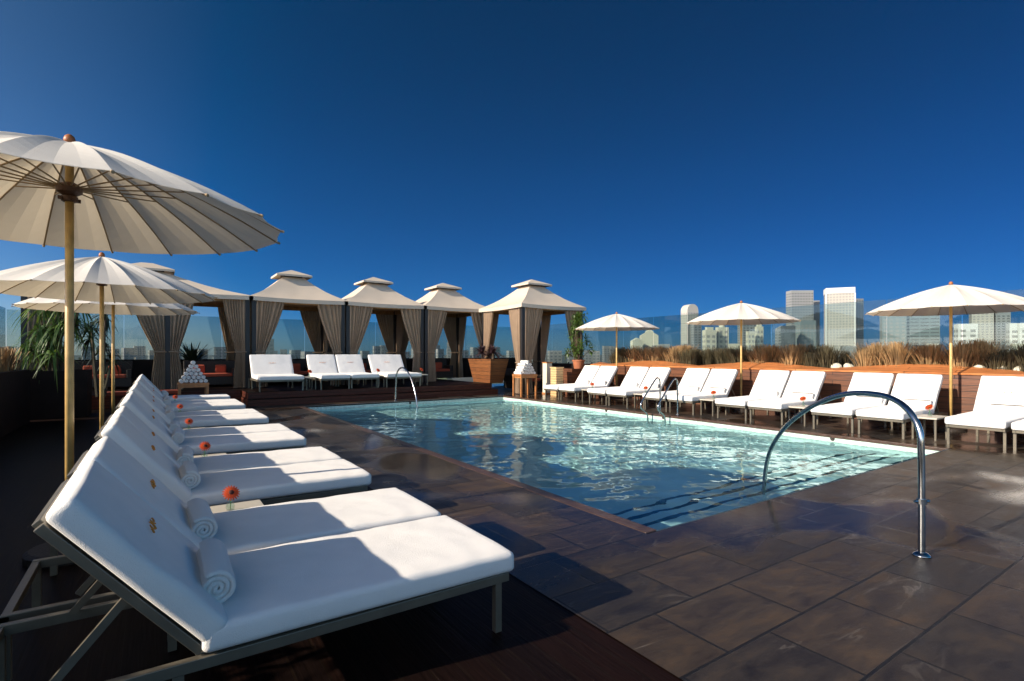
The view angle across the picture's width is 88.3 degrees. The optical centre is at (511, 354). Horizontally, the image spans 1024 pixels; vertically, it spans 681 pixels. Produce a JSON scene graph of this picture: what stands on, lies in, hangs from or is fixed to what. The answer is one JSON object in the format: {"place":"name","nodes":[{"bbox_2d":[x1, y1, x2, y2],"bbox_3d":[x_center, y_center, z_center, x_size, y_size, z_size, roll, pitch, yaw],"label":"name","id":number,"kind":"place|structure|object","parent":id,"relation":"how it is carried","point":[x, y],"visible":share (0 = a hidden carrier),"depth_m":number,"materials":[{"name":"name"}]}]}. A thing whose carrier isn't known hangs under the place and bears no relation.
{"place":"outdoors","nodes":[
{"label":"outdoors","id":0,"kind":"place"},
{"bbox_2d":[0,346,29,371],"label":"straw grass","id":1,"kind":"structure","parent":0,"point":[8,357],"depth_m":11.17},
{"bbox_2d":[180,341,213,362],"bbox_3d":[-11.451,-0.078,19.012,1.750,0.896,1.767,0,0,34],"label":"agave","id":2,"kind":"object","parent":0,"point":[189,355],"visible":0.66,"depth_m":18.89,"materials":[{"name":"green plant"}]},
{"bbox_2d":[17,355,601,382],"bbox_3d":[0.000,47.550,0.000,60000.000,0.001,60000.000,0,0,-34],"label":"city ground","id":3,"kind":"structure","parent":0,"point":[468,379],"depth_m":5765.96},
{"bbox_2d":[794,320,815,349],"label":"tower building","id":4,"kind":"structure","parent":3,"relation":"on","point":[806,332],"depth_m":740.00,"materials":[{"name":"grey concrete"}]},
{"bbox_2d":[856,298,863,355],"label":"tower building","id":5,"kind":"structure","parent":3,"relation":"on","point":[860,323],"depth_m":900.00,"materials":[{"name":"grey"}]},
{"bbox_2d":[969,313,993,345],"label":"tower building","id":6,"kind":"structure","parent":3,"relation":"on","point":[985,322],"depth_m":858.89,"materials":[{"name":"grey"}]},
{"bbox_2d":[994,312,1010,351],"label":"tower building","id":7,"kind":"structure","parent":3,"relation":"on","point":[1002,320],"depth_m":850.81,"materials":[{"name":"grey"}]},
{"bbox_2d":[0,0,1023,354],"label":"sky","id":8,"kind":"structure","parent":0,"point":[644,160],"materials":[{"name":"blue"}]},
{"bbox_2d":[315,400,927,529],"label":"pool water","id":9,"kind":"structure","parent":0,"point":[657,474],"depth_m":8.82,"materials":[{"name":"liquid"}]},
{"bbox_2d":[245,383,1023,680],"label":"slate paving","id":10,"kind":"structure","parent":0,"point":[835,581],"depth_m":3.96,"materials":[{"name":"stone"}]},
{"bbox_2d":[504,368,542,388],"bbox_3d":[0.516,1.050,23.081,1.600,0.840,0.800,0,0,-34],"label":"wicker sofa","id":11,"kind":"object","parent":10,"relation":"on","point":[508,379],"visible":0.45,"depth_m":22.91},
{"bbox_2d":[512,374,537,396],"bbox_3d":[0.477,1.150,19.669,0.740,0.800,0.600,0,0,-34],"label":"towel table","id":12,"kind":"object","parent":10,"relation":"on","point":[522,376],"visible":0.98,"depth_m":19.57,"materials":[{"name":"brown wood"}]},
{"bbox_2d":[479,279,585,393],"bbox_3d":[0.830,-0.812,22.388,3.312,4.720,3.212,0,0,-34],"label":"cabana","id":13,"kind":"object","parent":10,"relation":"on","point":[530,307],"visible":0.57,"depth_m":21.59,"materials":[{"name":"fabric"}]},
{"bbox_2d":[542,362,552,393],"bbox_3d":[1.383,0.930,20.648,0.300,1.240,0.300,0,0,-34],"label":"lantern","id":14,"kind":"object","parent":10,"relation":"on","point":[547,373],"visible":0.86,"depth_m":20.54,"materials":[{"name":"beige"}]},
{"bbox_2d":[550,367,563,395],"bbox_3d":[1.673,1.012,19.635,0.380,1.075,0.380,0,0,-34],"label":"slatted box","id":15,"kind":"object","parent":10,"relation":"on","point":[556,375],"visible":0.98,"depth_m":19.51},
{"bbox_2d":[543,365,605,399],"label":"sun lounger","id":16,"kind":"object","parent":10,"relation":"on","point":[588,372],"visible":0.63,"depth_m":18.80,"materials":[{"name":"fabric"}]},
{"bbox_2d":[563,368,587,394],"bbox_3d":[2.519,1.050,20.755,1.440,1.000,1.200,0,0,-34],"label":"corner planter","id":17,"kind":"object","parent":10,"relation":"on","point":[570,375],"visible":0.23,"depth_m":20.02,"materials":[{"name":"wood"}]},
{"bbox_2d":[572,360,584,368],"bbox_3d":[2.581,0.395,20.434,0.500,0.350,0.500,0,0,-34],"label":"terracotta pot","id":18,"kind":"object","parent":17,"relation":"on","point":[578,364],"visible":0.98,"depth_m":20.26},
{"bbox_2d":[562,310,595,359],"bbox_3d":[2.612,-0.719,20.557,1.274,2.005,1.224,0,0,-34],"label":"green bush","id":19,"kind":"object","parent":18,"relation":"in","point":[578,350],"visible":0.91,"depth_m":20.39,"materials":[{"name":"green plant"}]},
{"bbox_2d":[559,366,617,401],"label":"sun lounger","id":20,"kind":"object","parent":10,"relation":"on","point":[606,373],"visible":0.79,"depth_m":18.01,"materials":[{"name":"fabric"}]},
{"bbox_2d":[576,312,659,398],"bbox_3d":[3.677,0.033,18.519,2.941,3.034,2.898,0,0,-36],"label":"patio umbrella","id":21,"kind":"object","parent":10,"relation":"on","point":[616,322],"visible":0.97,"depth_m":18.02,"materials":[{"name":"fabric"}]},
{"bbox_2d":[587,367,655,404],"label":"sun lounger","id":22,"kind":"object","parent":10,"relation":"on","point":[636,374],"visible":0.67,"depth_m":16.92,"materials":[{"name":"white metal"}]},
{"bbox_2d":[607,367,676,407],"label":"sun lounger","id":23,"kind":"object","parent":10,"relation":"on","point":[661,373],"visible":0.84,"depth_m":16.16,"materials":[{"name":"fabric"}]},
{"bbox_2d":[643,368,716,411],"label":"sun lounger","id":24,"kind":"object","parent":10,"relation":"on","point":[695,377],"visible":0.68,"depth_m":15.09,"materials":[{"name":"fabric"}]},
{"bbox_2d":[667,369,737,414],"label":"sun lounger","id":25,"kind":"object","parent":10,"relation":"on","point":[724,378],"visible":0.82,"depth_m":14.29,"materials":[{"name":"fabric"}]},
{"bbox_2d":[685,301,800,410],"bbox_3d":[6.346,0.033,14.590,2.941,3.034,2.898,0,0,-43],"label":"patio umbrella","id":26,"kind":"object","parent":10,"relation":"on","point":[741,313],"visible":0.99,"depth_m":14.23,"materials":[{"name":"fabric"}]},
{"bbox_2d":[715,370,795,420],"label":"sun lounger","id":27,"kind":"object","parent":10,"relation":"on","point":[773,380],"visible":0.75,"depth_m":13.19,"materials":[{"name":"fabric"}]},
{"bbox_2d":[748,371,831,424],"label":"sun lounger","id":28,"kind":"object","parent":10,"relation":"on","point":[807,381],"visible":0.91,"depth_m":12.43,"materials":[{"name":"fabric"}]},
{"bbox_2d":[590,361,1023,434],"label":"planter wall","id":29,"kind":"structure","parent":10,"relation":"on","point":[966,381],"depth_m":12.79,"materials":[{"name":"wood"}]},
{"bbox_2d":[603,347,637,363],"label":"dark grass","id":30,"kind":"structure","parent":29,"relation":"on","point":[621,355],"depth_m":19.59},
{"bbox_2d":[623,344,703,362],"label":"straw grass","id":31,"kind":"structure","parent":29,"relation":"on","point":[660,353],"depth_m":18.36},
{"bbox_2d":[669,345,752,364],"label":"dark grass","id":32,"kind":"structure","parent":29,"relation":"on","point":[714,355],"depth_m":16.97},
{"bbox_2d":[743,343,810,364],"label":"straw grass","id":33,"kind":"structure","parent":29,"relation":"on","point":[764,354],"depth_m":14.92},
{"bbox_2d":[797,344,886,367],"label":"dark grass","id":34,"kind":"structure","parent":29,"relation":"on","point":[826,356],"depth_m":13.82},
{"bbox_2d":[848,338,1018,367],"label":"straw grass","id":35,"kind":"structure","parent":29,"relation":"on","point":[964,354],"depth_m":11.99,"materials":[{"name":"plant"}]},
{"bbox_2d":[977,342,1023,371],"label":"dark grass","id":36,"kind":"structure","parent":29,"relation":"on","point":[1012,359],"depth_m":10.75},
{"bbox_2d":[762,390,931,558],"bbox_3d":[3.160,1.238,5.375,0.124,1.826,2.774,0,0,1],"label":"pool handrail","id":37,"kind":"object","parent":10,"relation":"on","point":[921,501],"visible":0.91,"depth_m":4.08,"materials":[{"name":"metal"}]},
{"bbox_2d":[811,372,899,432],"bbox_3d":[7.344,0.981,11.236,2.300,1.137,0.794,0,0,-34],"label":"sun lounger","id":38,"kind":"object","parent":10,"relation":"on","point":[848,407],"visible":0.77,"depth_m":11.29,"materials":[{"name":"fabric"}]},
{"bbox_2d":[855,396,883,403],"bbox_3d":[7.670,0.980,11.319,0.140,0.151,0.512,10,-5,-34],"label":"towel roll","id":39,"kind":"object","parent":38,"relation":"on","point":[867,399],"visible":0.97,"depth_m":11.28,"materials":[{"name":"white"}]},
{"bbox_2d":[856,374,947,438],"bbox_3d":[7.822,0.981,10.533,2.300,1.137,0.794,0,0,-34],"label":"sun lounger","id":40,"kind":"object","parent":10,"relation":"on","point":[919,386],"visible":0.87,"depth_m":10.61,"materials":[{"name":"white metal"}]},
{"bbox_2d":[902,398,932,406],"bbox_3d":[8.147,0.979,10.615,0.140,0.151,0.512,-9,5,-34],"label":"towel roll","id":41,"kind":"object","parent":40,"relation":"on","point":[917,402],"visible":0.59,"depth_m":10.56,"materials":[{"name":"white"}]},
{"bbox_2d":[912,414,947,440],"bbox_3d":[7.716,1.347,9.729,0.624,0.405,0.400,0,0,-34],"label":"side table","id":42,"kind":"object","parent":10,"relation":"on","point":[924,417],"visible":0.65,"depth_m":9.68,"materials":[{"name":"beige metal"}]},
{"bbox_2d":[865,281,1023,431],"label":"patio umbrella","id":43,"kind":"object","parent":10,"relation":"on","point":[951,299],"visible":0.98,"depth_m":10.60,"materials":[{"name":"fabric"}]},
{"bbox_2d":[945,376,1023,450],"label":"sun lounger","id":44,"kind":"object","parent":10,"relation":"on","point":[1009,390],"visible":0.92,"depth_m":9.52,"materials":[{"name":"white metal"}]},
{"bbox_2d":[989,403,1023,413],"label":"towel roll","id":45,"kind":"object","parent":44,"relation":"on","point":[1008,408],"visible":1,"depth_m":9.46,"materials":[{"name":"white"}]},
{"bbox_2d":[1011,419,1023,451],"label":"sun lounger","id":46,"kind":"object","parent":10,"relation":"on","point":[1017,426],"visible":1,"depth_m":8.34,"materials":[{"name":"white metal"}]},
{"bbox_2d":[640,330,657,349],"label":"tower building","id":47,"kind":"structure","parent":0,"point":[649,338],"depth_m":430.03,"materials":[{"name":"grey"}]},
{"bbox_2d":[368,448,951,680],"bbox_3d":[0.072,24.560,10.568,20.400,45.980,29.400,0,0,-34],"label":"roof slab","id":48,"kind":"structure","parent":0,"point":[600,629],"depth_m":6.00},
{"bbox_2d":[92,379,497,409],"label":"raised deck","id":49,"kind":"structure","parent":48,"relation":"on","point":[276,394],"depth_m":17.59,"materials":[{"name":"wood"}]},
{"bbox_2d":[74,314,128,396],"bbox_3d":[-11.146,-0.008,14.280,1.446,2.323,1.493,0,0,-9],"label":"dark spiky plant","id":50,"kind":"object","parent":49,"relation":"on","point":[93,354],"visible":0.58,"depth_m":14.18,"materials":[{"name":"green plant"}]},
{"bbox_2d":[74,361,132,387],"bbox_3d":[-13.411,0.646,17.243,1.600,0.840,0.800,0,0,-34],"label":"wicker sofa","id":51,"kind":"object","parent":49,"relation":"on","point":[123,380],"visible":0.48,"depth_m":17.27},
{"bbox_2d":[21,262,252,389],"bbox_3d":[-12.125,-0.944,17.513,5.962,4.180,3.212,0,0,-34],"label":"cabana","id":52,"kind":"object","parent":49,"relation":"on","point":[164,334],"visible":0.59,"depth_m":17.10,"materials":[{"name":"fabric"}]},
{"bbox_2d":[183,360,234,384],"bbox_3d":[-10.608,0.646,18.544,1.600,0.840,0.800,0,0,-34],"label":"wicker sofa","id":53,"kind":"object","parent":49,"relation":"on","point":[217,372],"visible":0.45,"depth_m":18.56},
{"bbox_2d":[14,358,515,385],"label":"parapet wall","id":54,"kind":"structure","parent":49,"relation":"on","point":[144,367],"depth_m":19.45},
{"bbox_2d":[248,354,303,391],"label":"sun lounger","id":55,"kind":"object","parent":49,"relation":"on","point":[272,368],"visible":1,"depth_m":17.43,"materials":[{"name":"fabric"}]},
{"bbox_2d":[268,360,310,382],"bbox_3d":[-8.697,0.646,20.447,1.600,0.840,0.800,0,0,-34],"label":"wicker sofa","id":56,"kind":"object","parent":49,"relation":"on","point":[300,367],"visible":0.23,"depth_m":20.72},
{"bbox_2d":[250,270,347,387],"bbox_3d":[-8.391,-1.024,20.051,3.352,4.340,3.212,0,0,-34],"label":"cabana","id":57,"kind":"object","parent":49,"relation":"on","point":[322,312],"visible":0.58,"depth_m":19.34,"materials":[{"name":"fabric"}]},
{"bbox_2d":[304,354,350,389],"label":"sun lounger","id":58,"kind":"object","parent":49,"relation":"on","point":[321,367],"visible":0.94,"depth_m":18.38,"materials":[{"name":"fabric"}]},
{"bbox_2d":[333,354,379,388],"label":"sun lounger","id":59,"kind":"object","parent":49,"relation":"on","point":[352,365],"visible":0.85,"depth_m":18.94,"materials":[{"name":"white fabric"}]},
{"bbox_2d":[326,277,426,384],"bbox_3d":[-5.745,-1.024,21.849,3.352,4.340,3.212,0,0,-34],"label":"cabana","id":60,"kind":"object","parent":49,"relation":"on","point":[378,297],"visible":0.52,"depth_m":21.24,"materials":[{"name":"beige"}]},
{"bbox_2d":[365,354,421,386],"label":"sun lounger","id":61,"kind":"object","parent":49,"relation":"on","point":[388,365],"visible":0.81,"depth_m":19.68,"materials":[{"name":"white fabric"}]},
{"bbox_2d":[395,283,484,381],"bbox_3d":[-3.098,-1.024,23.648,3.352,4.340,3.212,0,0,-34],"label":"cabana","id":62,"kind":"object","parent":49,"relation":"on","point":[449,309],"visible":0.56,"depth_m":22.97,"materials":[{"name":"beige"}]},
{"bbox_2d":[435,359,452,377],"bbox_3d":[-3.569,0.646,23.932,1.600,0.840,0.800,0,0,-34],"label":"wicker sofa","id":63,"kind":"object","parent":49,"relation":"on","point":[443,370],"visible":0.41,"depth_m":24.00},
{"bbox_2d":[468,359,508,382],"bbox_3d":[-0.985,0.671,21.517,0.840,0.950,1.800,0,0,-34],"label":"tapered planter","id":64,"kind":"object","parent":49,"relation":"on","point":[488,370],"visible":0.97,"depth_m":20.99,"materials":[{"name":"wood"}]},
{"bbox_2d":[469,344,506,358],"bbox_3d":[-1.059,-0.041,21.474,1.544,0.855,2.410,0,0,-22],"label":"purple cordyline","id":65,"kind":"object","parent":64,"relation":"in","point":[482,349],"visible":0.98,"depth_m":21.43,"materials":[{"name":"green plant"}]},
{"bbox_2d":[0,409,681,680],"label":"timber deck","id":66,"kind":"structure","parent":48,"relation":"on","point":[540,637],"depth_m":2.86,"materials":[{"name":"wood"}]},
{"bbox_2d":[0,369,29,437],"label":"planter box","id":67,"kind":"object","parent":66,"relation":"on","point":[15,400],"visible":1,"depth_m":10.75,"materials":[{"name":"wood"}]},
{"bbox_2d":[30,369,91,419],"bbox_3d":[-11.363,0.975,13.073,1.400,1.150,1.200,0,0,-34],"label":"planter box","id":68,"kind":"object","parent":66,"relation":"on","point":[47,400],"visible":0.57,"depth_m":12.65,"materials":[{"name":"wood"}]},
{"bbox_2d":[9,307,98,391],"bbox_3d":[-11.346,-0.269,12.978,2.118,2.365,1.862,0,0,-34],"label":"drooping shrub","id":69,"kind":"object","parent":68,"relation":"in","point":[52,355],"visible":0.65,"depth_m":12.91,"materials":[{"name":"green plant"}]},
{"bbox_2d":[11,297,199,433],"bbox_3d":[-7.825,0.041,10.340,2.941,3.019,2.898,0,0,-34],"label":"patio umbrella","id":70,"kind":"object","parent":66,"relation":"on","point":[113,309],"visible":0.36,"depth_m":10.34,"materials":[{"name":"fabric"}]},
{"bbox_2d":[0,252,216,429],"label":"patio umbrella","id":71,"kind":"object","parent":66,"relation":"on","point":[101,278],"visible":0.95,"depth_m":7.57,"materials":[{"name":"fabric"}]},
{"bbox_2d":[0,131,283,568],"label":"patio umbrella","id":72,"kind":"object","parent":66,"relation":"on","point":[69,193],"visible":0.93,"depth_m":4.59,"materials":[{"name":"beige fabric"}]},
{"bbox_2d":[136,374,229,400],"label":"sun lounger","id":73,"kind":"object","parent":66,"relation":"on","point":[202,397],"visible":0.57,"depth_m":13.74,"materials":[{"name":"white fabric"}]},
{"bbox_2d":[134,377,237,403],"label":"sun lounger","id":74,"kind":"object","parent":66,"relation":"on","point":[199,401],"visible":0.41,"depth_m":12.31,"materials":[{"name":"white fabric"}]},
{"bbox_2d":[132,378,245,411],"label":"sun lounger","id":75,"kind":"object","parent":66,"relation":"on","point":[187,407],"visible":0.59,"depth_m":11.38,"materials":[{"name":"white fabric"}]},
{"bbox_2d":[177,382,208,394],"bbox_3d":[-8.991,1.178,14.867,0.740,0.744,0.600,0,0,-34],"label":"towel table","id":76,"kind":"object","parent":66,"relation":"on","point":[192,385],"visible":0.56,"depth_m":14.64,"materials":[{"name":"brown wood"}]},
{"bbox_2d":[129,382,259,416],"bbox_3d":[-6.037,1.033,9.862,2.300,1.033,0.865,0,0,-34],"label":"sun lounger","id":77,"kind":"object","parent":66,"relation":"on","point":[210,412],"visible":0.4,"depth_m":9.88,"materials":[{"name":"white fabric"}]},
{"bbox_2d":[126,385,268,428],"bbox_3d":[-5.520,1.033,9.101,2.300,1.033,0.865,0,0,-34],"label":"sun lounger","id":78,"kind":"object","parent":66,"relation":"on","point":[208,421],"visible":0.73,"depth_m":8.99,"materials":[{"name":"white fabric"}]},
{"bbox_2d":[120,391,289,437],"bbox_3d":[-4.463,1.033,7.546,2.300,1.033,0.865,0,0,-34],"label":"sun lounger","id":79,"kind":"object","parent":66,"relation":"on","point":[210,431],"visible":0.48,"depth_m":7.58,"materials":[{"name":"white fabric"}]},
{"bbox_2d":[115,395,305,455],"bbox_3d":[-3.946,1.033,6.785,2.300,1.033,0.865,0,0,-34],"label":"sun lounger","id":80,"kind":"object","parent":66,"relation":"on","point":[253,442],"visible":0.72,"depth_m":6.68,"materials":[{"name":"white fabric"}]},
{"bbox_2d":[171,427,184,443],"bbox_3d":[-4.188,1.022,6.609,0.140,0.151,0.512,-4,2,-31],"label":"towel roll","id":81,"kind":"object","parent":80,"relation":"on","point":[178,435],"visible":0.94,"depth_m":6.42,"materials":[{"name":"white"}]},
{"bbox_2d":[50,414,370,575],"bbox_3d":[-2.507,1.033,4.668,2.300,1.033,0.865,0,0,-34],"label":"sun lounger","id":82,"kind":"object","parent":66,"relation":"on","point":[267,485],"visible":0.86,"depth_m":4.53,"materials":[{"name":"fabric"}]},
{"bbox_2d":[179,461,200,488],"bbox_3d":[-2.751,1.022,4.490,0.140,0.151,0.512,-9,5,-34],"label":"towel roll","id":83,"kind":"object","parent":82,"relation":"on","point":[190,476],"visible":0.94,"depth_m":4.31,"materials":[{"name":"white"}]},
{"bbox_2d":[0,436,440,680],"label":"sun lounger","id":84,"kind":"object","parent":66,"relation":"on","point":[251,528],"visible":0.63,"depth_m":3.28,"materials":[{"name":"fabric"}]},
{"bbox_2d":[186,498,217,539],"bbox_3d":[-1.939,1.021,3.277,0.140,0.151,0.512,-29,16,-32],"label":"towel roll","id":85,"kind":"object","parent":84,"relation":"on","point":[203,523],"visible":0.96,"depth_m":3.10,"materials":[{"name":"white"}]},
{"bbox_2d":[104,406,341,496],"bbox_3d":[-3.025,1.033,5.429,2.300,1.033,0.865,0,0,-34],"label":"sun lounger","id":86,"kind":"object","parent":66,"relation":"on","point":[219,463],"visible":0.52,"depth_m":5.43,"materials":[{"name":"fabric"}]},
{"bbox_2d":[177,446,193,464],"bbox_3d":[-3.259,1.023,5.257,0.140,0.151,0.512,1,0,-32],"label":"towel roll","id":87,"kind":"object","parent":86,"relation":"on","point":[184,453],"visible":0.82,"depth_m":5.07,"materials":[{"name":"white"}]},
{"bbox_2d":[210,499,263,512],"bbox_3d":[-2.149,1.369,4.016,0.480,0.362,0.400,0,0,-34],"label":"side table","id":88,"kind":"object","parent":66,"relation":"on","point":[234,506],"visible":0.23,"depth_m":4.11,"materials":[{"name":"wood"}]},
{"bbox_2d":[222,485,239,510],"bbox_3d":[-2.129,1.092,3.994,0.120,0.182,0.082,0,0,-24],"label":"flower vase","id":89,"kind":"object","parent":88,"relation":"on","point":[230,493],"visible":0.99,"depth_m":3.99,"materials":[{"name":"orange glass"}]},
{"bbox_2d":[0,460,513,680],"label":"sun lounger","id":90,"kind":"object","parent":66,"relation":"on","point":[129,547],"visible":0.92,"depth_m":2.40,"materials":[{"name":"fabric"}]},
{"bbox_2d":[196,538,235,603],"bbox_3d":[-1.422,1.021,2.515,0.140,0.151,0.512,-24,13,-31],"label":"towel roll","id":91,"kind":"object","parent":90,"relation":"on","point":[218,580],"visible":0.98,"depth_m":2.35,"materials":[{"name":"white"}]},
{"bbox_2d":[304,396,947,530],"bbox_3d":[0.469,2.110,12.119,7.100,1.120,13.280,0,0,-34],"label":"pool basin","id":92,"kind":"object","parent":48,"relation":"in","point":[844,441],"visible":0.06,"depth_m":12.87,"materials":[{"name":"tile"}]},
{"bbox_2d":[298,395,950,533],"bbox_3d":[0.432,1.573,12.173,7.360,0.054,13.410,0,0,-34],"label":"pool coping","id":93,"kind":"object","parent":92,"relation":"on","point":[616,519],"visible":0.68,"depth_m":9.25,"materials":[{"name":"stone"}]},
{"bbox_2d":[681,304,697,343],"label":"tower building","id":94,"kind":"structure","parent":0,"point":[689,312],"depth_m":900.87,"materials":[{"name":"grey"}]},
{"bbox_2d":[691,324,701,351],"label":"tower building","id":95,"kind":"structure","parent":0,"point":[696,334],"depth_m":873.27,"materials":[{"name":"grey"}]},
{"bbox_2d":[702,327,715,349],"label":"tower building","id":96,"kind":"structure","parent":0,"point":[709,336],"depth_m":640.11,"materials":[{"name":"grey"}]},
{"bbox_2d":[715,325,728,350],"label":"tower building","id":97,"kind":"structure","parent":0,"point":[722,335],"depth_m":650.06,"materials":[{"name":"grey"}]},
{"bbox_2d":[737,325,755,348],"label":"tower building","id":98,"kind":"structure","parent":0,"point":[745,328],"depth_m":899.68,"materials":[{"name":"grey"}]},
{"bbox_2d":[755,324,762,347],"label":"tower building","id":99,"kind":"structure","parent":0,"point":[758,335],"depth_m":650.01,"materials":[{"name":"grey"}]},
{"bbox_2d":[781,326,795,350],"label":"tower building","id":100,"kind":"structure","parent":0,"point":[788,335],"depth_m":720.09,"materials":[{"name":"grey"}]},
{"bbox_2d":[786,290,813,325],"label":"tower building","id":101,"kind":"structure","parent":0,"point":[801,302],"depth_m":900.02,"materials":[{"name":"grey"}]},
{"bbox_2d":[786,293,812,325],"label":"windows","id":102,"kind":"structure","parent":101,"relation":"in","point":[789,293],"depth_m":899.83,"materials":[{"name":"grey"}]},
{"bbox_2d":[814,300,819,345],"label":"tower building","id":103,"kind":"structure","parent":0,"point":[816,311],"depth_m":934.93,"materials":[{"name":"grey"}]},
{"bbox_2d":[823,287,855,353],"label":"tower building","id":104,"kind":"structure","parent":0,"point":[840,320],"depth_m":855.49,"materials":[{"name":"grey"}]},
{"bbox_2d":[827,293,853,353],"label":"windows","id":105,"kind":"structure","parent":104,"relation":"in","point":[846,293],"depth_m":854.86,"materials":[{"name":"grey"}]},
{"bbox_2d":[880,316,906,347],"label":"tower building","id":106,"kind":"structure","parent":0,"point":[893,329],"depth_m":700.38,"materials":[{"name":"white concrete"}]},
{"bbox_2d":[881,318,904,342],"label":"windows","id":107,"kind":"structure","parent":106,"relation":"in","point":[902,318],"depth_m":700.79,"materials":[{"name":"grey"}]},
{"bbox_2d":[907,315,939,350],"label":"tower building","id":108,"kind":"structure","parent":0,"point":[921,330],"depth_m":760.90,"materials":[{"name":"grey concrete"}]},
{"bbox_2d":[907,315,938,349],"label":"windows","id":109,"kind":"structure","parent":108,"relation":"in","point":[935,315],"depth_m":760.51,"materials":[{"name":"grey"}]},
{"bbox_2d":[954,324,977,343],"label":"tower building","id":110,"kind":"structure","parent":0,"point":[962,332],"depth_m":620.85,"materials":[{"name":"grey"}]},
{"bbox_2d":[1006,323,1023,351],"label":"tower building","id":111,"kind":"structure","parent":0,"point":[1014,332],"depth_m":642.29,"materials":[{"name":"grey"}]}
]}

